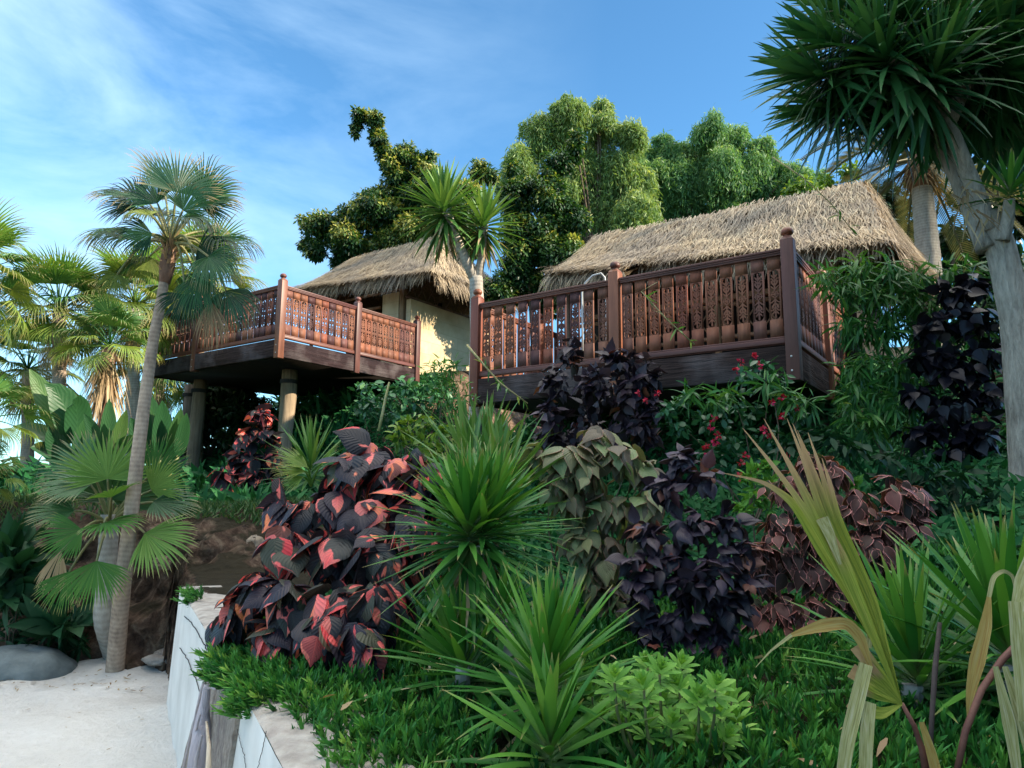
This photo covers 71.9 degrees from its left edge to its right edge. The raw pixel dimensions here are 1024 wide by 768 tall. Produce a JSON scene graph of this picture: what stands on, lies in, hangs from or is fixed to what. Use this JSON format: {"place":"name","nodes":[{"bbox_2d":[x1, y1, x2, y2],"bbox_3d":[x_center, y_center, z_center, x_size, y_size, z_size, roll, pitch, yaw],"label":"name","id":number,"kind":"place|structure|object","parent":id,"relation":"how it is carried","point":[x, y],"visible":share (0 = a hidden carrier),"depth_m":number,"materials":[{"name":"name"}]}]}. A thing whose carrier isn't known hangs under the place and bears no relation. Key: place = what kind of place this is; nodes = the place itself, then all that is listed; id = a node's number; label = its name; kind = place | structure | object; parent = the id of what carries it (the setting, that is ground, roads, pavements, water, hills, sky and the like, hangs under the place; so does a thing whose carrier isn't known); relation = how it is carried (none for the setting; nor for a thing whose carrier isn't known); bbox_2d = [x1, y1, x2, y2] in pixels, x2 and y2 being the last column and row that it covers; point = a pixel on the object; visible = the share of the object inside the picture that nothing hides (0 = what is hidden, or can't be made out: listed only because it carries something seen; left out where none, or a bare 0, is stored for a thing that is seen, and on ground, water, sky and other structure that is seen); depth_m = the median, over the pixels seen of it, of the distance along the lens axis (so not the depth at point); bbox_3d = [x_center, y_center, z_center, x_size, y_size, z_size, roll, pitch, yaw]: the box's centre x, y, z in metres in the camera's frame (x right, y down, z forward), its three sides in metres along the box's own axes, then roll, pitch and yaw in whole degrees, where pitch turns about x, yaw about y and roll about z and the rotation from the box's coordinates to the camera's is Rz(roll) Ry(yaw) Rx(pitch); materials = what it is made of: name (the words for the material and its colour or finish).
{"place":"outdoors","nodes":[
{"label":"outdoors","id":0,"kind":"place"},
{"bbox_2d":[0,658,176,767],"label":"sand","id":1,"kind":"structure","parent":0,"point":[50,727],"depth_m":5.00,"materials":[{"name":"white sand"}]},
{"bbox_2d":[0,644,77,681],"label":"boulder","id":2,"kind":"object","parent":1,"relation":"on","point":[31,662],"visible":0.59,"depth_m":6.18,"materials":[{"name":"grey stone"}]},
{"bbox_2d":[0,598,92,661],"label":"fern clump","id":3,"kind":"object","parent":1,"relation":"on","point":[71,643],"visible":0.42,"depth_m":6.66,"materials":[{"name":"green plant"}]},
{"bbox_2d":[25,427,202,659],"bbox_3d":[-3.713,1.555,6.534,1.428,2.345,1.603,6,-11,-31],"label":"fan palm","id":4,"kind":"object","parent":1,"relation":"on","point":[91,472],"visible":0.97,"depth_m":6.46,"materials":[{"name":"green plant"}]},
{"bbox_2d":[141,653,166,665],"bbox_3d":[-3.306,2.567,6.578,0.274,0.101,0.201,1,-9,0],"label":"rock","id":5,"kind":"object","parent":1,"relation":"on","point":[156,659],"visible":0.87,"depth_m":6.51,"materials":[{"name":"grey stone"}]},
{"bbox_2d":[71,145,264,672],"bbox_3d":[-3.312,0.080,6.650,1.913,5.229,1.261,-2,-9,18],"label":"fan palm","id":6,"kind":"object","parent":1,"relation":"on","point":[206,191],"visible":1,"depth_m":6.59,"materials":[{"name":"green plant"}]},
{"bbox_2d":[166,585,246,767],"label":"retaining wall","id":7,"kind":"structure","parent":1,"relation":"on","point":[184,686],"depth_m":4.42,"materials":[{"name":"white paint"}]},
{"bbox_2d":[181,680,239,767],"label":"weathered slab","id":8,"kind":"structure","parent":1,"relation":"on","point":[224,733],"depth_m":2.76,"materials":[{"name":"grey wood"}]},
{"bbox_2d":[233,667,414,767],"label":"retaining wall","id":9,"kind":"structure","parent":1,"relation":"on","point":[295,747],"depth_m":2.09,"materials":[{"name":"white paint"}]},
{"bbox_2d":[2,619,990,767],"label":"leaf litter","id":10,"kind":"object","parent":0,"point":[882,745],"visible":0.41,"depth_m":2.24,"materials":[{"name":"brown plant"}]},
{"bbox_2d":[0,343,1023,767],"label":"hillside","id":11,"kind":"structure","parent":0,"point":[220,553],"depth_m":6.97,"materials":[{"name":"soil"}]},
{"bbox_2d":[0,441,29,508],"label":"fan palm","id":12,"kind":"object","parent":11,"relation":"on","point":[5,494],"visible":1,"depth_m":7.67,"materials":[{"name":"green plant"}]},
{"bbox_2d":[0,196,50,360],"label":"fan palm","id":13,"kind":"object","parent":11,"relation":"on","point":[7,237],"visible":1,"depth_m":9.64,"materials":[{"name":"green plant"}]},
{"bbox_2d":[0,369,58,459],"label":"fan palm","id":14,"kind":"object","parent":11,"relation":"on","point":[13,394],"visible":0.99,"depth_m":8.22,"materials":[{"name":"green plant"}]},
{"bbox_2d":[0,506,93,655],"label":"canna plant","id":15,"kind":"object","parent":11,"relation":"on","point":[23,562],"visible":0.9,"depth_m":6.61,"materials":[{"name":"green plant"}]},
{"bbox_2d":[0,310,95,464],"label":"fan palm","id":16,"kind":"object","parent":11,"relation":"on","point":[26,450],"visible":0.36,"depth_m":15.92,"materials":[{"name":"green plant"}]},
{"bbox_2d":[16,369,91,477],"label":"banana plant","id":17,"kind":"object","parent":11,"relation":"on","point":[68,407],"visible":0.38,"depth_m":9.47,"materials":[{"name":"green plant"}]},
{"bbox_2d":[0,240,127,480],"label":"fan palm","id":18,"kind":"object","parent":11,"relation":"on","point":[63,271],"visible":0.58,"depth_m":14.09,"materials":[{"name":"green plant"}]},
{"bbox_2d":[43,288,163,431],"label":"fan palm","id":19,"kind":"object","parent":11,"relation":"on","point":[104,381],"visible":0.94,"depth_m":13.04,"materials":[{"name":"green plant"}]},
{"bbox_2d":[84,399,132,461],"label":"banana plant","id":20,"kind":"object","parent":11,"relation":"on","point":[108,419],"visible":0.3,"depth_m":9.08,"materials":[{"name":"green plant"}]},
{"bbox_2d":[59,237,200,455],"bbox_3d":[-7.890,-0.355,14.744,2.927,5.799,2.730,6,-11,-31],"label":"fan palm","id":21,"kind":"object","parent":11,"relation":"on","point":[115,263],"visible":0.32,"depth_m":14.57,"materials":[{"name":"green plant"}]},
{"bbox_2d":[91,332,208,458],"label":"fan palm","id":22,"kind":"object","parent":11,"relation":"on","point":[161,388],"visible":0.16,"depth_m":17.87,"materials":[{"name":"green plant"}]},
{"bbox_2d":[153,648,163,654],"bbox_3d":[-3.225,2.551,6.682,0.313,0.121,0.201,1,-9,0],"label":"rock","id":23,"kind":"object","parent":11,"relation":"on","point":[159,651],"visible":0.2,"depth_m":6.64,"materials":[{"name":"grey stone"}]},
{"bbox_2d":[128,397,189,489],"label":"banana plant","id":24,"kind":"object","parent":11,"relation":"on","point":[160,425],"visible":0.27,"depth_m":9.28,"materials":[{"name":"green plant"}]},
{"bbox_2d":[152,555,172,570],"bbox_3d":[-3.551,1.810,7.155,0.208,0.157,0.145,1,-9,0],"label":"rock","id":25,"kind":"object","parent":11,"relation":"on","point":[170,562],"visible":0.57,"depth_m":7.13,"materials":[{"name":"grey stone"}]},
{"bbox_2d":[176,384,192,471],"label":"log column","id":26,"kind":"structure","parent":11,"relation":"on","point":[187,394],"depth_m":16.76,"materials":[{"name":"wood"}]},
{"bbox_2d":[186,379,207,467],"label":"log column","id":27,"kind":"structure","parent":11,"relation":"on","point":[199,390],"depth_m":15.98,"materials":[{"name":"wood"}]},
{"bbox_2d":[129,212,270,462],"bbox_3d":[-7.794,-0.674,17.340,3.335,7.248,3.624,1,-9,0],"label":"fan palm","id":28,"kind":"object","parent":11,"relation":"on","point":[248,283],"visible":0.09,"depth_m":17.41,"materials":[{"name":"green plant"}]},
{"bbox_2d":[162,383,277,467],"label":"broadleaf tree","id":29,"kind":"object","parent":11,"relation":"on","point":[226,407],"visible":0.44,"depth_m":17.38,"materials":[{"name":"green plant"}]},
{"bbox_2d":[0,470,455,527],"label":"grass edge","id":30,"kind":"object","parent":11,"relation":"on","point":[234,507],"depth_m":7.82,"materials":[{"name":"green plant"}]},
{"bbox_2d":[206,403,290,491],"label":"copperleaf bush","id":31,"kind":"object","parent":11,"relation":"on","point":[248,465],"visible":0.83,"depth_m":10.80,"materials":[{"name":"brown plant"}]},
{"bbox_2d":[246,535,263,546],"bbox_3d":[-2.621,1.630,7.186,0.250,0.188,0.174,1,-9,0],"label":"rock","id":32,"kind":"object","parent":11,"relation":"on","point":[257,540],"visible":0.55,"depth_m":7.16,"materials":[{"name":"grey stone"}]},
{"bbox_2d":[154,273,420,395],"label":"timber deck","id":33,"kind":"structure","parent":11,"relation":"on","point":[259,365],"depth_m":14.80,"materials":[{"name":"brown wood"}]},
{"bbox_2d":[278,369,297,470],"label":"log column","id":34,"kind":"structure","parent":11,"relation":"on","point":[288,391],"depth_m":14.57,"materials":[{"name":"wood"}]},
{"bbox_2d":[257,414,348,510],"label":"yucca","id":35,"kind":"object","parent":11,"relation":"on","point":[312,449],"visible":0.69,"depth_m":6.13,"materials":[{"name":"green plant"}]},
{"bbox_2d":[205,427,445,684],"bbox_3d":[-0.829,0.712,3.154,1.183,1.114,1.063,1,-9,0],"label":"copperleaf bush","id":36,"kind":"object","parent":11,"relation":"on","point":[312,624],"visible":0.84,"depth_m":3.00,"materials":[{"name":"brown plant"}]},
{"bbox_2d":[377,382,389,430],"bbox_3d":[-1.188,0.209,6.546,0.105,0.463,0.027,1,-9,0],"label":"dry stick","id":37,"kind":"object","parent":11,"relation":"on","point":[382,411],"visible":1,"depth_m":6.53,"materials":[{"name":"green plant"}]},
{"bbox_2d":[293,104,501,270],"bbox_3d":[-3.567,-4.521,21.852,6.526,9.016,2.831,1,-9,0],"label":"broadleaf tree","id":38,"kind":"object","parent":11,"relation":"on","point":[372,212],"visible":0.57,"depth_m":21.63,"materials":[{"name":"green plant"}]},
{"bbox_2d":[347,374,452,457],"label":"laurel bush","id":39,"kind":"object","parent":11,"relation":"on","point":[369,400],"visible":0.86,"depth_m":8.50,"materials":[{"name":"green plant"}]},
{"bbox_2d":[287,236,521,374],"bbox_3d":[-2.747,-1.803,18.991,5.824,4.271,5.092,-6,-11,34],"label":"thatched hut","id":40,"kind":"object","parent":11,"relation":"on","point":[401,282],"visible":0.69,"depth_m":17.82,"materials":[{"name":"plant"}]},
{"bbox_2d":[384,414,455,535],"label":"croton bush","id":41,"kind":"object","parent":11,"relation":"on","point":[404,438],"visible":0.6,"depth_m":6.18,"materials":[{"name":"green plant"}]},
{"bbox_2d":[343,560,544,741],"bbox_3d":[-0.159,0.983,2.389,0.771,0.784,0.766,1,-9,0],"label":"yucca","id":42,"kind":"object","parent":11,"relation":"on","point":[447,645],"visible":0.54,"depth_m":2.36,"materials":[{"name":"green plant"}]},
{"bbox_2d":[416,353,479,497],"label":"shrub","id":43,"kind":"object","parent":11,"relation":"on","point":[454,391],"visible":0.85,"depth_m":8.07,"materials":[{"name":"green plant"}]},
{"bbox_2d":[391,158,527,433],"bbox_3d":[-0.751,-0.901,10.097,2.150,4.823,1.653,1,-9,0],"label":"yucca tree","id":44,"kind":"object","parent":11,"relation":"on","point":[446,222],"visible":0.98,"depth_m":10.22,"materials":[{"name":"green plant"}]},
{"bbox_2d":[356,433,582,691],"bbox_3d":[-0.137,0.676,2.617,0.842,1.021,0.890,1,-9,0],"label":"yucca","id":45,"kind":"object","parent":11,"relation":"on","point":[477,496],"visible":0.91,"depth_m":2.52,"materials":[{"name":"green plant"}]},
{"bbox_2d":[444,550,544,666],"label":"yucca","id":46,"kind":"object","parent":11,"relation":"on","point":[503,593],"visible":0.56,"depth_m":2.35,"materials":[{"name":"green plant"}]},
{"bbox_2d":[466,344,527,408],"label":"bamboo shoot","id":47,"kind":"object","parent":11,"relation":"on","point":[498,382],"visible":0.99,"depth_m":6.49,"materials":[{"name":"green plant"}]},
{"bbox_2d":[402,388,603,554],"bbox_3d":[-0.128,0.405,3.867,1.179,0.937,1.687,1,-9,0],"label":"yucca","id":48,"kind":"object","parent":11,"relation":"on","point":[466,427],"visible":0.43,"depth_m":3.73,"materials":[{"name":"green plant"}]},
{"bbox_2d":[0,340,1023,634],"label":"ivy cover","id":49,"kind":"object","parent":11,"relation":"on","point":[312,408],"visible":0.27,"depth_m":8.48,"materials":[{"name":"green plant"}]},
{"bbox_2d":[271,447,336,492],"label":"fan palm","id":50,"kind":"object","parent":49,"relation":"on","point":[295,463],"visible":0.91,"depth_m":5.83,"materials":[{"name":"green plant"}]},
{"bbox_2d":[483,127,594,418],"bbox_3d":[0.570,-2.399,18.114,3.179,9.154,2.002,1,-9,0],"label":"broadleaf tree","id":51,"kind":"object","parent":11,"relation":"on","point":[552,235],"visible":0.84,"depth_m":18.03,"materials":[{"name":"green plant"}]},
{"bbox_2d":[413,558,675,767],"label":"yucca","id":52,"kind":"object","parent":11,"relation":"on","point":[548,622],"visible":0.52,"depth_m":2.01,"materials":[{"name":"green plant"}]},
{"bbox_2d":[435,636,657,767],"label":"yucca","id":53,"kind":"object","parent":11,"relation":"on","point":[558,714],"visible":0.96,"depth_m":1.74,"materials":[{"name":"green plant"}]},
{"bbox_2d":[492,90,665,246],"bbox_3d":[2.425,-5.669,26.681,6.595,10.973,3.991,1,-9,0],"label":"weeping tree","id":54,"kind":"object","parent":11,"relation":"on","point":[612,188],"visible":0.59,"depth_m":26.20,"materials":[{"name":"green plant"}]},
{"bbox_2d":[517,425,670,624],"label":"copperleaf bush","id":55,"kind":"object","parent":11,"relation":"on","point":[591,546],"visible":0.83,"depth_m":3.36,"materials":[{"name":"green plant"}]},
{"bbox_2d":[173,524,1023,767],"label":"ice plant cover","id":56,"kind":"object","parent":11,"relation":"on","point":[239,675],"visible":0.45,"depth_m":2.16,"materials":[{"name":"green plant"}]},
{"bbox_2d":[187,684,215,767],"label":"driftwood trunk","id":57,"kind":"object","parent":56,"relation":"on","point":[200,752],"visible":0.94,"depth_m":2.91,"materials":[{"name":"grey wood"}]},
{"bbox_2d":[724,419,940,767],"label":"broken frond","id":58,"kind":"object","parent":56,"relation":"on","point":[820,519],"visible":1,"depth_m":1.48,"materials":[{"name":"green plant"}]},
{"bbox_2d":[928,622,941,767],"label":"brown stalk","id":59,"kind":"object","parent":56,"relation":"on","point":[935,663],"visible":0.84,"depth_m":1.56,"materials":[{"name":"brown plant"}]},
{"bbox_2d":[954,558,1023,767],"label":"dead frond","id":60,"kind":"object","parent":56,"relation":"on","point":[1012,717],"visible":1,"depth_m":1.49,"materials":[{"name":"green plant"}]},
{"bbox_2d":[966,569,1014,714],"bbox_3d":[1.104,0.600,1.623,0.142,0.337,0.017,1,-9,0],"label":"curled blade","id":61,"kind":"object","parent":56,"relation":"on","point":[977,659],"visible":0.75,"depth_m":1.62,"materials":[{"name":"green plant"}]},
{"bbox_2d":[529,336,667,528],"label":"purple bush","id":62,"kind":"object","parent":11,"relation":"on","point":[641,432],"visible":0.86,"depth_m":6.18,"materials":[{"name":"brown plant"}]},
{"bbox_2d":[469,227,847,417],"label":"timber deck","id":63,"kind":"structure","parent":11,"relation":"on","point":[803,353],"depth_m":8.32,"materials":[{"name":"brown wood"}]},
{"bbox_2d":[538,257,638,369],"bbox_3d":[1.192,-0.964,11.058,1.546,2.394,0.948,-6,-11,34],"label":"porch thatch","id":64,"kind":"object","parent":63,"relation":"on","point":[568,275],"visible":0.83,"depth_m":11.16,"materials":[{"name":"plant"}]},
{"bbox_2d":[581,272,606,350],"bbox_3d":[1.172,-0.996,10.079,0.375,1.188,0.168,-1,-9,8],"label":"pool handrail","id":65,"kind":"object","parent":63,"relation":"on","point":[582,321],"visible":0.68,"depth_m":10.13,"materials":[{"name":"white metal"}]},
{"bbox_2d":[641,282,696,347],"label":"bamboo shoot","id":66,"kind":"object","parent":11,"relation":"on","point":[651,303],"visible":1,"depth_m":6.37,"materials":[{"name":"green plant"}]},
{"bbox_2d":[577,649,761,767],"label":"schefflera bush","id":67,"kind":"object","parent":11,"relation":"on","point":[720,697],"visible":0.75,"depth_m":1.77,"materials":[{"name":"green plant"}]},
{"bbox_2d":[604,442,774,669],"bbox_3d":[0.708,0.697,2.818,0.697,0.939,0.362,1,-9,0],"label":"purple bush","id":68,"kind":"object","parent":11,"relation":"on","point":[719,601],"visible":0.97,"depth_m":2.77,"materials":[{"name":"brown plant"}]},
{"bbox_2d":[635,352,809,518],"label":"bougainvillea","id":69,"kind":"object","parent":11,"relation":"on","point":[759,369],"visible":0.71,"depth_m":5.62,"materials":[{"name":"green plant"}]},
{"bbox_2d":[633,103,830,224],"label":"weeping tree","id":70,"kind":"object","parent":11,"relation":"on","point":[717,167],"visible":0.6,"depth_m":27.71,"materials":[{"name":"green plant"}]},
{"bbox_2d":[536,179,940,366],"bbox_3d":[3.792,-1.350,12.272,6.644,3.782,4.831,-6,-11,35],"label":"thatched hut","id":71,"kind":"object","parent":11,"relation":"on","point":[817,234],"visible":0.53,"depth_m":11.18,"materials":[{"name":"plant"}]},
{"bbox_2d":[667,366,831,525],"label":"bamboo bush","id":72,"kind":"object","parent":11,"relation":"on","point":[767,392],"visible":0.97,"depth_m":5.35,"materials":[{"name":"green plant"}]},
{"bbox_2d":[731,457,863,543],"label":"shrub","id":73,"kind":"object","parent":11,"relation":"on","point":[764,504],"visible":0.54,"depth_m":4.53,"materials":[{"name":"green plant"}]},
{"bbox_2d":[772,157,858,235],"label":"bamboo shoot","id":74,"kind":"object","parent":11,"relation":"on","point":[839,212],"visible":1,"depth_m":6.99,"materials":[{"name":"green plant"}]},
{"bbox_2d":[780,160,861,195],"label":"broadleaf tree","id":75,"kind":"object","parent":11,"relation":"on","point":[792,190],"visible":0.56,"depth_m":18.09,"materials":[{"name":"green plant"}]},
{"bbox_2d":[741,452,935,638],"bbox_3d":[1.435,0.778,3.111,0.923,0.963,0.396,1,-9,0],"label":"copperleaf bush","id":76,"kind":"object","parent":11,"relation":"on","point":[908,503],"visible":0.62,"depth_m":3.08,"materials":[{"name":"brown plant"}]},
{"bbox_2d":[740,0,1023,480],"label":"yucca tree","id":77,"kind":"object","parent":11,"relation":"on","point":[931,81],"visible":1,"depth_m":5.38,"materials":[{"name":"green plant"}]},
{"bbox_2d":[766,534,1013,736],"bbox_3d":[1.258,0.927,2.211,0.949,0.896,0.920,1,-9,0],"label":"yucca","id":78,"kind":"object","parent":11,"relation":"on","point":[911,587],"visible":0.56,"depth_m":2.17,"materials":[{"name":"green plant"}]},
{"bbox_2d":[794,248,986,459],"bbox_3d":[3.687,-0.215,6.742,1.636,2.287,0.851,1,-9,0],"label":"bamboo bush","id":79,"kind":"object","parent":11,"relation":"on","point":[910,305],"visible":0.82,"depth_m":6.73,"materials":[{"name":"green plant"}]},
{"bbox_2d":[767,413,1022,528],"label":"dark undergrowth","id":80,"kind":"object","parent":11,"relation":"on","point":[955,488],"visible":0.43,"depth_m":4.53,"materials":[{"name":"green plant"}]},
{"bbox_2d":[800,129,1023,345],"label":"date palm","id":81,"kind":"object","parent":11,"relation":"on","point":[922,203],"visible":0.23,"depth_m":12.71,"materials":[{"name":"green plant"}]},
{"bbox_2d":[831,486,1023,764],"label":"yucca","id":82,"kind":"object","parent":11,"relation":"on","point":[993,554],"visible":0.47,"depth_m":2.07,"materials":[{"name":"green plant"}]},
{"bbox_2d":[866,148,1023,348],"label":"broadleaf tree","id":83,"kind":"object","parent":11,"relation":"on","point":[944,247],"visible":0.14,"depth_m":17.11,"materials":[{"name":"green plant"}]},
{"bbox_2d":[888,264,1006,466],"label":"purple bush","id":84,"kind":"object","parent":11,"relation":"on","point":[929,362],"visible":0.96,"depth_m":6.23,"materials":[{"name":"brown plant"}]},
{"bbox_2d":[891,243,1023,363],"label":"dark thicket","id":85,"kind":"object","parent":11,"relation":"on","point":[990,303],"visible":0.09,"depth_m":9.30,"materials":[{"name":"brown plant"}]},
{"bbox_2d":[0,0,1023,464],"label":"sky","id":86,"kind":"structure","parent":0,"point":[267,88],"materials":[{"name":"blue"}]}
]}

